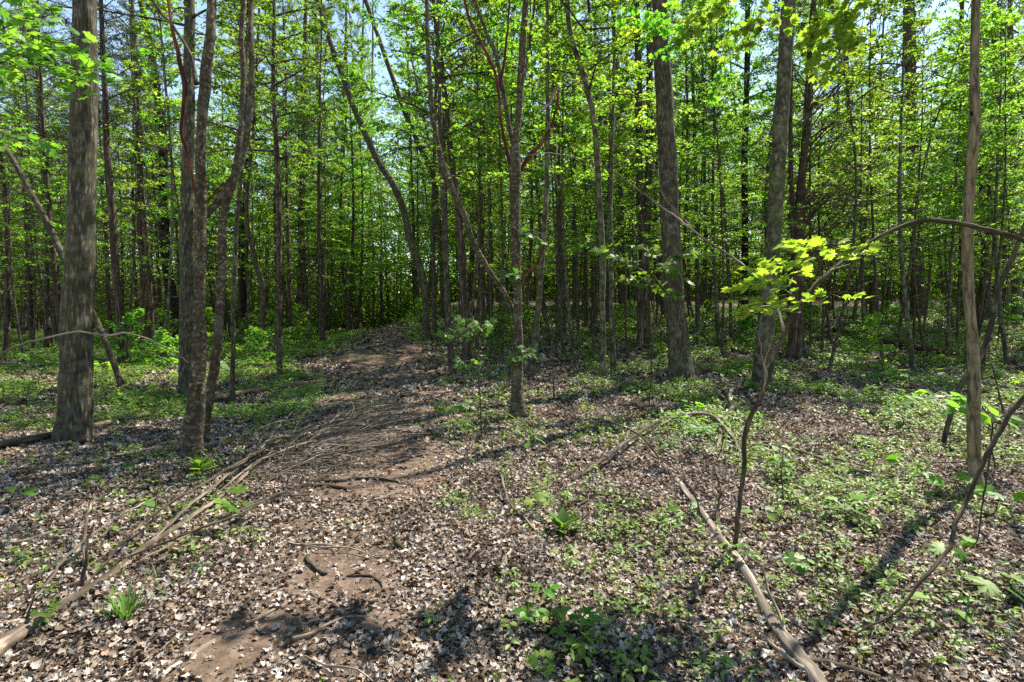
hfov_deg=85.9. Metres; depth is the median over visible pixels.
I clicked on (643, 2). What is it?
broadleaf tree
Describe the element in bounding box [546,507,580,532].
plant
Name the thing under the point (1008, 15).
slender tree
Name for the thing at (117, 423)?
stick
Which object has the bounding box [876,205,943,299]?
understory tree
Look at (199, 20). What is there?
sky
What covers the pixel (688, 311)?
slender tree
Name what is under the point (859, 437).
seedling
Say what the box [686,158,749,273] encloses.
understory tree
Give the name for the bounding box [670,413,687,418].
seedling
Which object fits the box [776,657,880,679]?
fallen branch
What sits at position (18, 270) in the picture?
slender tree
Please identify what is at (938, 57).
slender tree
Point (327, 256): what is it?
slender tree
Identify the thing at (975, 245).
slender tree
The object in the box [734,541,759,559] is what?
seedling
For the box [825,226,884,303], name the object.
understory tree
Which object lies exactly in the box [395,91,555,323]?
understory tree
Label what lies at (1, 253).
slender tree
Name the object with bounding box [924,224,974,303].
understory tree
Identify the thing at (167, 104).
slender tree
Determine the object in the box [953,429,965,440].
seedling
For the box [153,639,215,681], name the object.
fallen branch
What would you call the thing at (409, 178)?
broadleaf tree
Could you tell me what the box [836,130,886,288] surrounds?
slender tree
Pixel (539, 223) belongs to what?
tree
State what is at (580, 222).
slender tree
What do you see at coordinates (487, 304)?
broadleaf tree
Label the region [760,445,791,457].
seedling
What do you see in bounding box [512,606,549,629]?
seedling
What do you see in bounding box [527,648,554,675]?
seedling
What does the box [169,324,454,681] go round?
path
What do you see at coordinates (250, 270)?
slender tree
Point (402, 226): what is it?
understory tree
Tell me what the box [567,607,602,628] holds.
seedling
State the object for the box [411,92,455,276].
broadleaf tree
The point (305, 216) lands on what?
understory tree
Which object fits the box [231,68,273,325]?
slender tree
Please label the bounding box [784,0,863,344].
slender tree
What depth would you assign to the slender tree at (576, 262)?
19.80 m
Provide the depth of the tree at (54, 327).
29.75 m
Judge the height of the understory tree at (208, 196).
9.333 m
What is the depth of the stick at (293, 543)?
3.89 m
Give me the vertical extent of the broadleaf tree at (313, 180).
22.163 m
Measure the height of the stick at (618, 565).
0.037 m
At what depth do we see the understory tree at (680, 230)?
35.07 m
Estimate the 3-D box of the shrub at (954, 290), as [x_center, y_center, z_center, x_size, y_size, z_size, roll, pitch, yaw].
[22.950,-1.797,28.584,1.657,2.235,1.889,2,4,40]
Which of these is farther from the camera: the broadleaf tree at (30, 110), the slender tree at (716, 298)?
the broadleaf tree at (30, 110)
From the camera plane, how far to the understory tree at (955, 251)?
38.83 m
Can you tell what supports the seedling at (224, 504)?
on the ground at (426, 480)
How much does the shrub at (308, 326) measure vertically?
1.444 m
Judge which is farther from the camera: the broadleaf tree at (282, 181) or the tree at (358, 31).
the tree at (358, 31)
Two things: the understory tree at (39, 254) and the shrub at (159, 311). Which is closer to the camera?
the shrub at (159, 311)
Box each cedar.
[0,0,159,339]
[0,7,102,356]
[0,8,118,348]
[0,68,66,340]
[0,105,63,331]
[0,112,48,334]
[1,170,41,307]
[14,129,102,323]
[41,30,170,342]
[49,93,129,315]
[52,0,226,349]
[53,132,109,306]
[96,93,160,315]
[97,38,179,334]
[103,73,194,328]
[114,108,181,322]
[120,164,178,329]
[153,100,241,318]
[178,137,258,306]
[225,0,355,342]
[231,5,333,336]
[254,0,391,343]
[376,117,454,315]
[447,125,499,305]
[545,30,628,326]
[629,0,753,304]
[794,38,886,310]
[863,45,933,302]
[922,0,1023,331]
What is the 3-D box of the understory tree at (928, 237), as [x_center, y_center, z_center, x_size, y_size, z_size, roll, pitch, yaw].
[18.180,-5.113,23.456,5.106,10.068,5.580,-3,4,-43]
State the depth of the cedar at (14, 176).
16.88 m
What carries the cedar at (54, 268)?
on the ground at (426, 480)
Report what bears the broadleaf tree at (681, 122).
on the ground at (426, 480)
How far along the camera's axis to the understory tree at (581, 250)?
43.03 m
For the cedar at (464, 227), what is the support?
on the ground at (426, 480)
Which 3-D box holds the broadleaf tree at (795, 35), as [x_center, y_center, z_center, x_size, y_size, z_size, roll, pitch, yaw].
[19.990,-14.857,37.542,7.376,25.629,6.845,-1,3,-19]
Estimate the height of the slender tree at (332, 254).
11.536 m
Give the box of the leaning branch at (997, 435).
[822,394,1023,656]
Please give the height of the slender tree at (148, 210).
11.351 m
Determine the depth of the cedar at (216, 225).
37.84 m
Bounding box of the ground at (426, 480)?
[0,292,1023,681]
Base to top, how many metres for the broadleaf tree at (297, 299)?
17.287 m
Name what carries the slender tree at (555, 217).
on the ground at (426, 480)
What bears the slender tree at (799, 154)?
on the ground at (426, 480)
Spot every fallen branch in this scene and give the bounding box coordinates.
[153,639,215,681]
[571,412,672,481]
[650,412,740,453]
[716,377,743,446]
[738,656,785,675]
[749,441,849,467]
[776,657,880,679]
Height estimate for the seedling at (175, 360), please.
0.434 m
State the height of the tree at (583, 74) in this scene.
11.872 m
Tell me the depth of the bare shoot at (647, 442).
6.07 m
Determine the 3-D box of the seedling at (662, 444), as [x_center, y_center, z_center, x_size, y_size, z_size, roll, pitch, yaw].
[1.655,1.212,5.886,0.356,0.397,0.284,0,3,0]
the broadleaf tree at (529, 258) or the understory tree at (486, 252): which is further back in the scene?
the understory tree at (486, 252)
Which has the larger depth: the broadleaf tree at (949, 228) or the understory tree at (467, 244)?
the broadleaf tree at (949, 228)
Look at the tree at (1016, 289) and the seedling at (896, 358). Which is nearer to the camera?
the seedling at (896, 358)
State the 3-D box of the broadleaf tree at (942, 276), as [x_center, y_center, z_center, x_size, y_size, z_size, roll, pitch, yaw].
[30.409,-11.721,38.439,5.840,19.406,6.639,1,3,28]
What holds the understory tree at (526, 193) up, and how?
on the ground at (426, 480)
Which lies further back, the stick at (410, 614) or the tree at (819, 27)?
the tree at (819, 27)
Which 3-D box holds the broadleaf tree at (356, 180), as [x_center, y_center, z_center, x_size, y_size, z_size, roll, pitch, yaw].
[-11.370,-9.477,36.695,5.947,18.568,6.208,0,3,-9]
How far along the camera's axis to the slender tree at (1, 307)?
41.57 m
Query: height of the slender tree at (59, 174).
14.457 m
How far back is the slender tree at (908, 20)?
14.05 m
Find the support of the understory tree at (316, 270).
on the ground at (426, 480)
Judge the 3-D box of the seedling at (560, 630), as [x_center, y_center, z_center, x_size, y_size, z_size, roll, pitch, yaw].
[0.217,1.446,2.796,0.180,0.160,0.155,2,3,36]
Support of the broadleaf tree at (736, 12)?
on the ground at (426, 480)
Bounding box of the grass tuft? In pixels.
[84,580,158,620]
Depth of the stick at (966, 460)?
5.73 m
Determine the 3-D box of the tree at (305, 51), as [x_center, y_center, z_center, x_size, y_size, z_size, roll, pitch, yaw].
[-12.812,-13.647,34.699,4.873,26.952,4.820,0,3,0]
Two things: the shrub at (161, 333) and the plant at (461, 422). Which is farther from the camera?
the shrub at (161, 333)
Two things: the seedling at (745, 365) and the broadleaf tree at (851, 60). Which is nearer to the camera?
the seedling at (745, 365)
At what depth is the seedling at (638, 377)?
11.50 m
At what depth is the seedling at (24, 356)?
15.78 m
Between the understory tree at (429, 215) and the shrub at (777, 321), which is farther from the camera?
the understory tree at (429, 215)
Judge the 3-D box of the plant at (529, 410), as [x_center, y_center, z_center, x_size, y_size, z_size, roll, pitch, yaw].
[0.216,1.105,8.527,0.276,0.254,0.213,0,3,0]
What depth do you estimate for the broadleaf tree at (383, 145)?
35.80 m
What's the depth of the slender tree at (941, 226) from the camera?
39.20 m
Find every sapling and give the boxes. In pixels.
[0,0,187,362]
[0,380,458,657]
[433,300,498,437]
[520,152,1023,549]
[589,244,699,405]
[899,390,1023,468]
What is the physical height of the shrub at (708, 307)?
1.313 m
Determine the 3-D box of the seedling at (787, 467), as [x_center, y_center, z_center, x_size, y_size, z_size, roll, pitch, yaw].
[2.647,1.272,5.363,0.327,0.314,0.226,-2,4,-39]
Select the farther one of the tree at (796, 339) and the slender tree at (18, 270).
the slender tree at (18, 270)
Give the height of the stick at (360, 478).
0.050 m
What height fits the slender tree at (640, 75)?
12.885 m
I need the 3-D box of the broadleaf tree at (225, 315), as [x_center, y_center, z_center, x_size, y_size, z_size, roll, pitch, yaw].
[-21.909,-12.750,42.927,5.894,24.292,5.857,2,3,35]
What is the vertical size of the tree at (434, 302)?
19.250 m
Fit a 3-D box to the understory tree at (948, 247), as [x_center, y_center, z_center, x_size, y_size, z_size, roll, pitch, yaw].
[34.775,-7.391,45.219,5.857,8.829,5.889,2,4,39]
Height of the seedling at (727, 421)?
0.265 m
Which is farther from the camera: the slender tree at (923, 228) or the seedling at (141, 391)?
the slender tree at (923, 228)
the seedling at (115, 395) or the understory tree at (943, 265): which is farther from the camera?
the understory tree at (943, 265)
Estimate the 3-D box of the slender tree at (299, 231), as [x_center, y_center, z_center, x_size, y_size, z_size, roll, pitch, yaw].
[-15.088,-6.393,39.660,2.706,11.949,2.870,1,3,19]
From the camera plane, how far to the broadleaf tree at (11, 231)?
33.64 m
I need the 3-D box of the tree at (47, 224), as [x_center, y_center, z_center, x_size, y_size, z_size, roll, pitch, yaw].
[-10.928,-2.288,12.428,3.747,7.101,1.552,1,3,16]
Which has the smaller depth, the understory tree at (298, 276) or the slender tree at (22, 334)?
the slender tree at (22, 334)
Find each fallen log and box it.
[645,442,826,681]
[805,319,980,336]
[832,327,963,356]
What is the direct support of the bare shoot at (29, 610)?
on the ground at (426, 480)
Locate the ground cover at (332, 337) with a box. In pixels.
[0,303,1023,681]
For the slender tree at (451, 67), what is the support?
on the ground at (426, 480)
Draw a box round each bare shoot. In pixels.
[26,595,35,619]
[80,524,94,586]
[151,472,159,525]
[551,310,554,399]
[560,418,661,461]
[635,440,708,514]
[706,435,723,519]
[725,348,740,400]
[781,450,783,500]
[988,348,1009,426]
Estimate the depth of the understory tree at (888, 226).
23.71 m
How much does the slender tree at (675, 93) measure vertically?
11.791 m
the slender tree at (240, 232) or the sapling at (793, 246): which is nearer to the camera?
the sapling at (793, 246)
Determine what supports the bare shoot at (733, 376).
on the ground at (426, 480)
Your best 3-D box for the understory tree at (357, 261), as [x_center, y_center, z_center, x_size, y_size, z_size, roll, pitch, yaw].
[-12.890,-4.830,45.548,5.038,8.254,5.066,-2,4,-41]
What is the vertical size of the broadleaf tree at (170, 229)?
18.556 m
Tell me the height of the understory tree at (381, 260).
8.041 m
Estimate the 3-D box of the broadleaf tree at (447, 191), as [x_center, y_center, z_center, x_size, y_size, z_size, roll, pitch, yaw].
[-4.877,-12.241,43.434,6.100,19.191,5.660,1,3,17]
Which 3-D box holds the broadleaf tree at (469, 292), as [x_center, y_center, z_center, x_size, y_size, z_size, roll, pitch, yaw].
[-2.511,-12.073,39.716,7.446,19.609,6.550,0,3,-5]
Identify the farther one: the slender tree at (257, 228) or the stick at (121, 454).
the slender tree at (257, 228)
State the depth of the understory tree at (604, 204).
24.87 m
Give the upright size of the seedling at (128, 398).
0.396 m
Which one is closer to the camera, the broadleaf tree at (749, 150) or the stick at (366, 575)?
the stick at (366, 575)
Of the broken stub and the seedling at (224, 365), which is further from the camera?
the seedling at (224, 365)
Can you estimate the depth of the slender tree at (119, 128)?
20.19 m
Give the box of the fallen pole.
[0,376,350,446]
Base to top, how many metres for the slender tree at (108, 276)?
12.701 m
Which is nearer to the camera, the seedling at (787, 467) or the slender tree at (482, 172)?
the seedling at (787, 467)
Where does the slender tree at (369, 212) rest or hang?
on the ground at (426, 480)
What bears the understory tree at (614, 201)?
on the ground at (426, 480)
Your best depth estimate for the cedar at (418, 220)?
31.92 m
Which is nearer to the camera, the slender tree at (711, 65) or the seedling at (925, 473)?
the seedling at (925, 473)
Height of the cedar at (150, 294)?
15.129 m
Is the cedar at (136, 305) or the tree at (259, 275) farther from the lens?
the cedar at (136, 305)
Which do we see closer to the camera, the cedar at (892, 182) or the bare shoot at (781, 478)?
the bare shoot at (781, 478)
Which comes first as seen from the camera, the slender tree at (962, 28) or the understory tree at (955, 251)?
the slender tree at (962, 28)
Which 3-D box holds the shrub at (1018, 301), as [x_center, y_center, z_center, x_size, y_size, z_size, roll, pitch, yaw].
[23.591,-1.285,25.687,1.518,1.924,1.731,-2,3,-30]
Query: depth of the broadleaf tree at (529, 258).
26.97 m
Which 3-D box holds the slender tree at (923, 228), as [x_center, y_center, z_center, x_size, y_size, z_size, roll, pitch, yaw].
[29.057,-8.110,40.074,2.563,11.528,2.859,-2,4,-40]
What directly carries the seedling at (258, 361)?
on the ground at (426, 480)
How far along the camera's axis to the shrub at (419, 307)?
28.80 m
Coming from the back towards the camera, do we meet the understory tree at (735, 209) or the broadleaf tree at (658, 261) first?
the understory tree at (735, 209)
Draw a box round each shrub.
[94,308,115,332]
[95,307,161,363]
[126,316,139,337]
[128,327,178,366]
[136,307,178,355]
[205,307,230,345]
[205,315,225,346]
[225,326,275,362]
[237,316,258,336]
[240,304,272,341]
[254,309,293,345]
[282,303,309,340]
[285,318,329,348]
[300,317,330,335]
[408,297,430,319]
[480,313,512,349]
[488,301,531,336]
[507,302,548,335]
[528,304,543,322]
[549,291,566,308]
[579,288,592,310]
[606,303,632,332]
[614,303,622,319]
[615,300,651,341]
[644,317,698,351]
[700,300,714,317]
[730,313,756,343]
[748,315,787,345]
[749,296,757,316]
[778,302,829,329]
[803,306,821,322]
[838,312,899,367]
[872,299,911,325]
[928,289,952,308]
[933,287,963,320]
[996,293,1023,327]
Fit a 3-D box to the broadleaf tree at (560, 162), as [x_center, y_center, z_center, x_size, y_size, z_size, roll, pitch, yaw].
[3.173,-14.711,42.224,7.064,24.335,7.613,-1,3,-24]
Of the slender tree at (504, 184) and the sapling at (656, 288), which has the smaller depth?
the sapling at (656, 288)
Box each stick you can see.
[11,528,76,543]
[31,493,81,503]
[94,418,145,427]
[110,419,164,422]
[116,445,170,455]
[130,575,146,591]
[202,464,287,469]
[245,599,310,624]
[259,554,274,566]
[281,483,350,489]
[288,541,336,550]
[292,615,368,640]
[300,543,403,557]
[304,554,327,575]
[304,655,372,681]
[305,476,410,484]
[320,454,357,468]
[347,574,385,591]
[374,489,415,500]
[386,611,420,622]
[453,459,532,468]
[479,531,547,543]
[499,549,512,568]
[500,474,540,533]
[563,481,588,505]
[593,558,656,581]
[730,439,788,447]
[747,556,840,599]
[756,587,831,605]
[801,538,834,587]
[850,468,904,487]
[896,568,1023,592]
[901,475,964,483]
[906,596,916,627]
[921,448,1023,462]
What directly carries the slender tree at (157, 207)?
on the ground at (426, 480)
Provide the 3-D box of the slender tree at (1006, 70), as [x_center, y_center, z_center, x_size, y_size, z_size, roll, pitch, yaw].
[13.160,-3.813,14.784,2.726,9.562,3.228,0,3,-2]
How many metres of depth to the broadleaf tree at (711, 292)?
41.80 m
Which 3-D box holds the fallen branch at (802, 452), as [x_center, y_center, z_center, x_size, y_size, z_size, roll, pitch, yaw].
[3.356,1.316,6.401,0.202,0.083,1.358,-1,3,-23]
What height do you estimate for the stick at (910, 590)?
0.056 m
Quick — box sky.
[0,0,1023,292]
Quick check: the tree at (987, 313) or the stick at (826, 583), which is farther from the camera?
the tree at (987, 313)
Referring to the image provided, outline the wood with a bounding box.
[0,37,1023,329]
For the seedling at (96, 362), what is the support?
on the ground at (426, 480)
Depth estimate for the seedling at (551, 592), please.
3.07 m
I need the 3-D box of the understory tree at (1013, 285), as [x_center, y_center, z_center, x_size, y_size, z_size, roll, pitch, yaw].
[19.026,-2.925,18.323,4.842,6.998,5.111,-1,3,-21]
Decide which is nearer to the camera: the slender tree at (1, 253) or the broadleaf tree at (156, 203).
the slender tree at (1, 253)
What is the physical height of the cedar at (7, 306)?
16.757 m
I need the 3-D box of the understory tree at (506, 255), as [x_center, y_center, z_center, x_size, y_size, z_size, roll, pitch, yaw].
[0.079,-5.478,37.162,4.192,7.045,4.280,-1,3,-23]
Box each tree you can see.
[0,0,70,339]
[0,7,97,334]
[0,16,101,326]
[0,18,68,346]
[0,60,66,333]
[0,108,109,360]
[0,116,126,388]
[0,117,37,312]
[0,124,33,336]
[0,151,124,352]
[0,156,38,329]
[0,167,66,332]
[0,168,25,272]
[0,209,51,305]
[0,224,101,306]
[1,148,173,276]
[1,184,16,328]
[1,196,38,310]
[3,232,60,321]
[6,0,325,398]
[11,251,101,318]
[13,43,104,274]
[17,147,103,320]
[27,0,179,362]
[30,102,113,297]
[34,108,100,306]
[49,46,119,322]
[49,213,131,296]
[50,0,98,443]
[96,60,179,340]
[96,70,151,312]
[96,195,138,309]
[97,0,196,349]
[97,230,193,338]
[98,0,207,356]
[99,0,231,345]
[118,0,339,401]
[118,134,174,321]
[120,50,180,326]
[121,153,291,282]
[124,222,215,299]
[128,0,216,299]
[131,10,229,307]
[131,129,179,326]
[143,119,213,286]
[151,0,254,458]
[151,0,306,353]
[159,165,270,305]
[165,0,375,376]
[168,113,252,315]
[179,128,259,336]
[193,50,294,335]
[193,226,237,312]
[198,18,260,330]
[203,0,254,444]
[206,2,286,346]
[207,10,283,329]
[208,243,271,302]
[212,81,272,339]
[219,0,309,356]
[230,165,273,334]
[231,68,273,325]
[232,19,330,331]
[237,105,295,327]
[237,197,295,326]
[249,154,375,341]
[249,226,298,330]
[251,22,346,336]
[252,155,311,325]
[256,144,296,291]
[258,0,338,266]
[261,118,338,330]
[262,0,345,335]
[272,209,369,304]
[273,0,364,333]
[281,80,337,337]
[284,56,342,308]
[284,175,352,291]
[284,246,335,294]
[285,181,315,307]
[291,224,371,307]
[293,0,356,321]
[293,60,388,330]
[297,94,355,338]
[301,68,404,332]
[306,152,355,333]
[307,59,386,292]
[307,167,347,330]
[309,223,374,329]
[310,250,358,328]
[316,0,431,340]
[321,0,526,375]
[326,227,387,327]
[327,0,403,329]
[327,1,354,319]
[333,234,388,326]
[340,224,411,326]
[343,169,381,328]
[344,0,375,282]
[344,36,400,329]
[351,0,385,324]
[357,163,428,323]
[361,0,450,312]
[363,0,444,318]
[364,209,425,320]
[370,1,490,333]
[372,0,523,360]
[375,111,436,309]
[379,0,494,314]
[381,206,438,317]
[385,162,482,301]
[389,68,477,279]
[391,0,498,281]
[391,208,455,308]
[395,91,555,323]
[405,0,559,419]
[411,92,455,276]
[416,73,469,258]
[419,36,494,267]
[421,135,533,315]
[425,0,528,321]
[425,0,532,353]
[427,174,524,319]
[428,30,523,303]
[434,2,552,321]
[436,0,518,326]
[439,123,473,314]
[444,49,522,303]
[445,0,577,368]
[449,7,526,313]
[449,55,508,242]
[449,140,497,307]
[454,0,519,345]
[454,0,551,362]
[454,221,509,282]
[466,112,537,294]
[466,204,509,263]
[467,99,660,355]
[472,0,619,343]
[472,0,717,377]
[473,173,552,255]
[475,3,530,302]
[476,0,577,327]
[476,38,540,302]
[481,54,541,333]
[485,0,625,376]
[485,118,525,306]
[485,193,571,313]
[486,2,592,346]
[493,191,541,263]
[493,214,537,302]
[496,5,581,308]
[498,192,571,297]
[508,0,614,352]
[510,222,555,283]
[520,0,608,361]
[520,7,594,304]
[521,141,568,314]
[522,98,570,286]
[530,0,624,347]
[530,67,658,282]
[534,168,593,273]
[536,0,634,308]
[537,0,609,319]
[538,131,576,285]
[541,0,636,333]
[544,0,759,383]
[549,0,634,324]
[549,0,657,371]
[551,127,692,322]
[551,203,616,304]
[552,56,649,264]
[552,105,724,308]
[552,155,592,282]
[552,180,615,313]
[553,0,655,354]
[564,137,594,279]
[565,0,705,350]
[565,80,733,357]
[565,153,593,299]
[566,220,627,289]
[570,181,654,303]
[582,0,646,317]
[583,67,650,303]
[588,1,687,306]
[588,186,660,308]
[589,44,643,285]
[604,49,659,302]
[614,0,986,496]
[614,82,731,320]
[616,0,719,316]
[617,163,691,274]
[621,105,659,312]
[624,157,699,284]
[625,139,658,306]
[629,91,697,325]
[630,94,661,305]
[640,81,835,355]
[643,0,763,324]
[650,53,711,256]
[651,40,732,305]
[654,0,727,277]
[661,225,730,290]
[671,0,761,345]
[672,0,751,318]
[675,8,717,315]
[676,28,746,346]
[678,12,741,307]
[678,89,712,318]
[679,0,993,359]
[679,122,787,331]
[680,0,845,260]
[681,10,740,303]
[684,122,726,309]
[685,6,757,343]
[685,222,731,299]
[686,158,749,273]
[687,207,756,310]
[689,0,796,328]
[691,2,816,304]
[694,187,788,316]
[700,174,783,279]
[702,144,807,320]
[708,116,869,256]
[715,123,939,352]
[715,185,763,306]
[727,0,866,320]
[734,174,783,293]
[737,93,872,332]
[749,95,771,295]
[750,0,795,390]
[755,0,851,238]
[762,0,867,347]
[762,60,813,315]
[780,178,859,312]
[780,201,885,316]
[783,157,927,319]
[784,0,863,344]
[784,99,808,219]
[786,173,904,319]
[797,0,904,372]
[808,170,907,318]
[813,0,938,362]
[814,75,875,296]
[814,130,902,284]
[825,48,895,343]
[825,50,1023,343]
[825,55,885,304]
[825,187,940,312]
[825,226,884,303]
[828,98,984,328]
[829,56,907,338]
[833,0,920,314]
[834,0,927,315]
[834,67,933,303]
[835,0,969,374]
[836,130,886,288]
[838,182,934,302]
[851,187,937,320]
[853,15,980,357]
[856,109,1023,333]
[857,151,906,285]
[873,0,957,318]
[875,100,1023,338]
[876,122,926,297]
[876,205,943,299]
[878,162,994,326]
[881,0,996,354]
[883,86,955,307]
[895,0,1019,318]
[896,155,938,300]
[907,13,984,308]
[909,61,1006,356]
[915,0,1023,362]
[921,28,1023,313]
[923,15,1023,368]
[924,60,998,327]
[924,76,957,311]
[924,93,975,301]
[924,118,958,305]
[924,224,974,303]
[925,185,980,307]
[925,220,1001,266]
[928,206,975,292]
[931,12,1023,302]
[933,0,1023,318]
[934,6,1023,364]
[934,80,1023,340]
[937,43,1023,339]
[941,167,1023,277]
[941,192,1023,278]
[941,221,1023,443]
[952,188,979,279]
[958,169,1023,259]
[959,0,1023,323]
[974,51,1023,245]
[974,192,1023,287]
[975,243,1023,287]
[976,181,1023,320]
[981,0,1023,318]
[981,3,1023,293]
[981,6,1023,296]
[981,8,1021,186]
[985,213,1022,283]
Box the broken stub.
[392,535,405,551]
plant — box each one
[0,486,39,506]
[81,475,98,489]
[188,453,218,470]
[436,420,470,434]
[516,435,544,451]
[524,404,533,413]
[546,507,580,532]
[667,500,700,519]
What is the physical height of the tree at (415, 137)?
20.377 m
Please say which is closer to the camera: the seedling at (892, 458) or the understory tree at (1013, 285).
the seedling at (892, 458)
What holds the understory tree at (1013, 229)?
on the ground at (426, 480)
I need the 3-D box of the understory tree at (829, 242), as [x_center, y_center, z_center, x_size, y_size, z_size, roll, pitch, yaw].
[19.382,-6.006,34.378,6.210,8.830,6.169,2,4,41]
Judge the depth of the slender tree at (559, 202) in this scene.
17.52 m
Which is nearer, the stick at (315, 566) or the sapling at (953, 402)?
the stick at (315, 566)
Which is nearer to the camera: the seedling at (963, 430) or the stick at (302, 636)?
the stick at (302, 636)
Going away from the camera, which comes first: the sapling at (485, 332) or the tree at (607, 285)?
the sapling at (485, 332)
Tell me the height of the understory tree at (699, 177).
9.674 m
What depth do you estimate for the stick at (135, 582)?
3.24 m
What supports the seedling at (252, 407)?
on the ground at (426, 480)
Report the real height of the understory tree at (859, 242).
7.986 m
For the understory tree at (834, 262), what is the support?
on the ground at (426, 480)
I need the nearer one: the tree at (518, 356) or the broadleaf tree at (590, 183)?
the tree at (518, 356)
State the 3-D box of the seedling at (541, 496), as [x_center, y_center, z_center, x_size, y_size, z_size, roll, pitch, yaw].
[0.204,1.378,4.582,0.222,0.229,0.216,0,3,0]
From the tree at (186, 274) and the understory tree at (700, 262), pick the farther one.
the understory tree at (700, 262)
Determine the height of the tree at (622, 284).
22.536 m
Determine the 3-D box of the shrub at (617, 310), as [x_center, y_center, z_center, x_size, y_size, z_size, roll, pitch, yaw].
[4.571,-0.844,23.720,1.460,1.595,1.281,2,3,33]
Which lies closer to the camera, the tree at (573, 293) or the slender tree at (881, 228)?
the tree at (573, 293)
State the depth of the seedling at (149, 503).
4.34 m
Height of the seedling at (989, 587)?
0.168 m
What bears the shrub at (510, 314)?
on the ground at (426, 480)
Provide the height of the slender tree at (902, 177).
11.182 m
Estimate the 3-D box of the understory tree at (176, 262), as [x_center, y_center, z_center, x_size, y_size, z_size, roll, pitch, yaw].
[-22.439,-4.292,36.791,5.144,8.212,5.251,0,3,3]
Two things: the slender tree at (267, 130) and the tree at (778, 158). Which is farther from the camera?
the slender tree at (267, 130)
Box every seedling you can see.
[3,380,23,394]
[17,352,45,365]
[21,381,36,384]
[26,595,63,630]
[34,372,51,384]
[94,360,118,373]
[94,366,112,376]
[109,393,124,403]
[123,392,149,401]
[125,500,154,515]
[134,382,156,393]
[159,370,177,379]
[160,357,177,363]
[166,352,177,357]
[211,484,255,524]
[220,361,242,370]
[239,359,263,370]
[246,400,263,414]
[251,364,265,376]
[286,369,301,374]
[484,350,500,361]
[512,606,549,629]
[524,491,548,512]
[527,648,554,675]
[529,583,562,604]
[535,606,570,636]
[550,544,579,558]
[564,629,595,658]
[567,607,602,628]
[580,401,596,417]
[611,375,625,383]
[636,375,649,382]
[651,437,682,468]
[656,352,667,360]
[669,411,687,422]
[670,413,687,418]
[680,399,704,407]
[689,424,714,445]
[699,418,718,435]
[712,420,729,431]
[713,369,735,381]
[734,363,751,373]
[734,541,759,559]
[741,506,778,520]
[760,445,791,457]
[768,456,791,471]
[769,461,794,475]
[770,458,794,486]
[776,373,788,379]
[781,549,815,574]
[808,380,827,393]
[818,377,834,385]
[825,492,867,518]
[855,434,872,446]
[858,450,900,469]
[862,384,883,393]
[880,354,900,362]
[883,367,907,379]
[883,406,913,424]
[893,388,926,403]
[906,591,974,622]
[909,470,933,492]
[916,355,938,364]
[925,367,944,375]
[926,536,980,561]
[927,472,971,500]
[935,391,949,399]
[946,418,965,433]
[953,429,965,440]
[965,571,1023,601]
[974,482,1023,517]
[980,361,993,372]
[991,380,1019,387]
[994,368,1007,375]
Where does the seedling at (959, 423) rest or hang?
on the ground at (426, 480)
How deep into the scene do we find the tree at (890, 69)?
31.46 m
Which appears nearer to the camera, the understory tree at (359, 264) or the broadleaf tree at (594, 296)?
the broadleaf tree at (594, 296)
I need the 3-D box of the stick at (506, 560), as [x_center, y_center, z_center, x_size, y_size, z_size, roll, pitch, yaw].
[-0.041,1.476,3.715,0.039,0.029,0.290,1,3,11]
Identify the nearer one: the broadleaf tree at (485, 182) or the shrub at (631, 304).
the shrub at (631, 304)
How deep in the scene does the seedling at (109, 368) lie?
13.56 m
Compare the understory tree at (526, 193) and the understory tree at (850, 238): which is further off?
the understory tree at (526, 193)
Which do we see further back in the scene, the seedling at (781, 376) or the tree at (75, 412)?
the seedling at (781, 376)
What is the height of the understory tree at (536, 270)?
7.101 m
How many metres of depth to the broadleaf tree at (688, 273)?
37.39 m
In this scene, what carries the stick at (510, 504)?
on the ground at (426, 480)
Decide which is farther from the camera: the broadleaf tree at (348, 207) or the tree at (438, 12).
the broadleaf tree at (348, 207)
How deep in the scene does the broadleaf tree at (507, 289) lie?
43.11 m
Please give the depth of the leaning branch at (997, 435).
3.06 m
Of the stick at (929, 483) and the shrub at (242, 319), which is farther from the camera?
the shrub at (242, 319)
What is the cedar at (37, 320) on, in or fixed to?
on the ground at (426, 480)
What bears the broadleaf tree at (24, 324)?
on the ground at (426, 480)
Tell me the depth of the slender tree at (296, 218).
29.61 m
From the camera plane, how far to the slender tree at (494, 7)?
19.71 m
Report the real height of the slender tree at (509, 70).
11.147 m
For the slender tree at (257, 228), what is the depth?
29.08 m
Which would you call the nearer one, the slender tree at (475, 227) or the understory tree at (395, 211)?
the slender tree at (475, 227)
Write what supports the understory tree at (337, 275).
on the ground at (426, 480)
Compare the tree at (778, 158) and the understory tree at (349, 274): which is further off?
the understory tree at (349, 274)
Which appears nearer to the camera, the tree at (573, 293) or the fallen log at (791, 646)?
the fallen log at (791, 646)
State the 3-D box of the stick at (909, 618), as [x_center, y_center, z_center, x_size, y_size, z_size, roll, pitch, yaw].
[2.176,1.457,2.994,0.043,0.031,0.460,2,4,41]
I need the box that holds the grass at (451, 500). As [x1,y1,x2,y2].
[52,363,955,594]
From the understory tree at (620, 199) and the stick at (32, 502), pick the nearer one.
the stick at (32, 502)

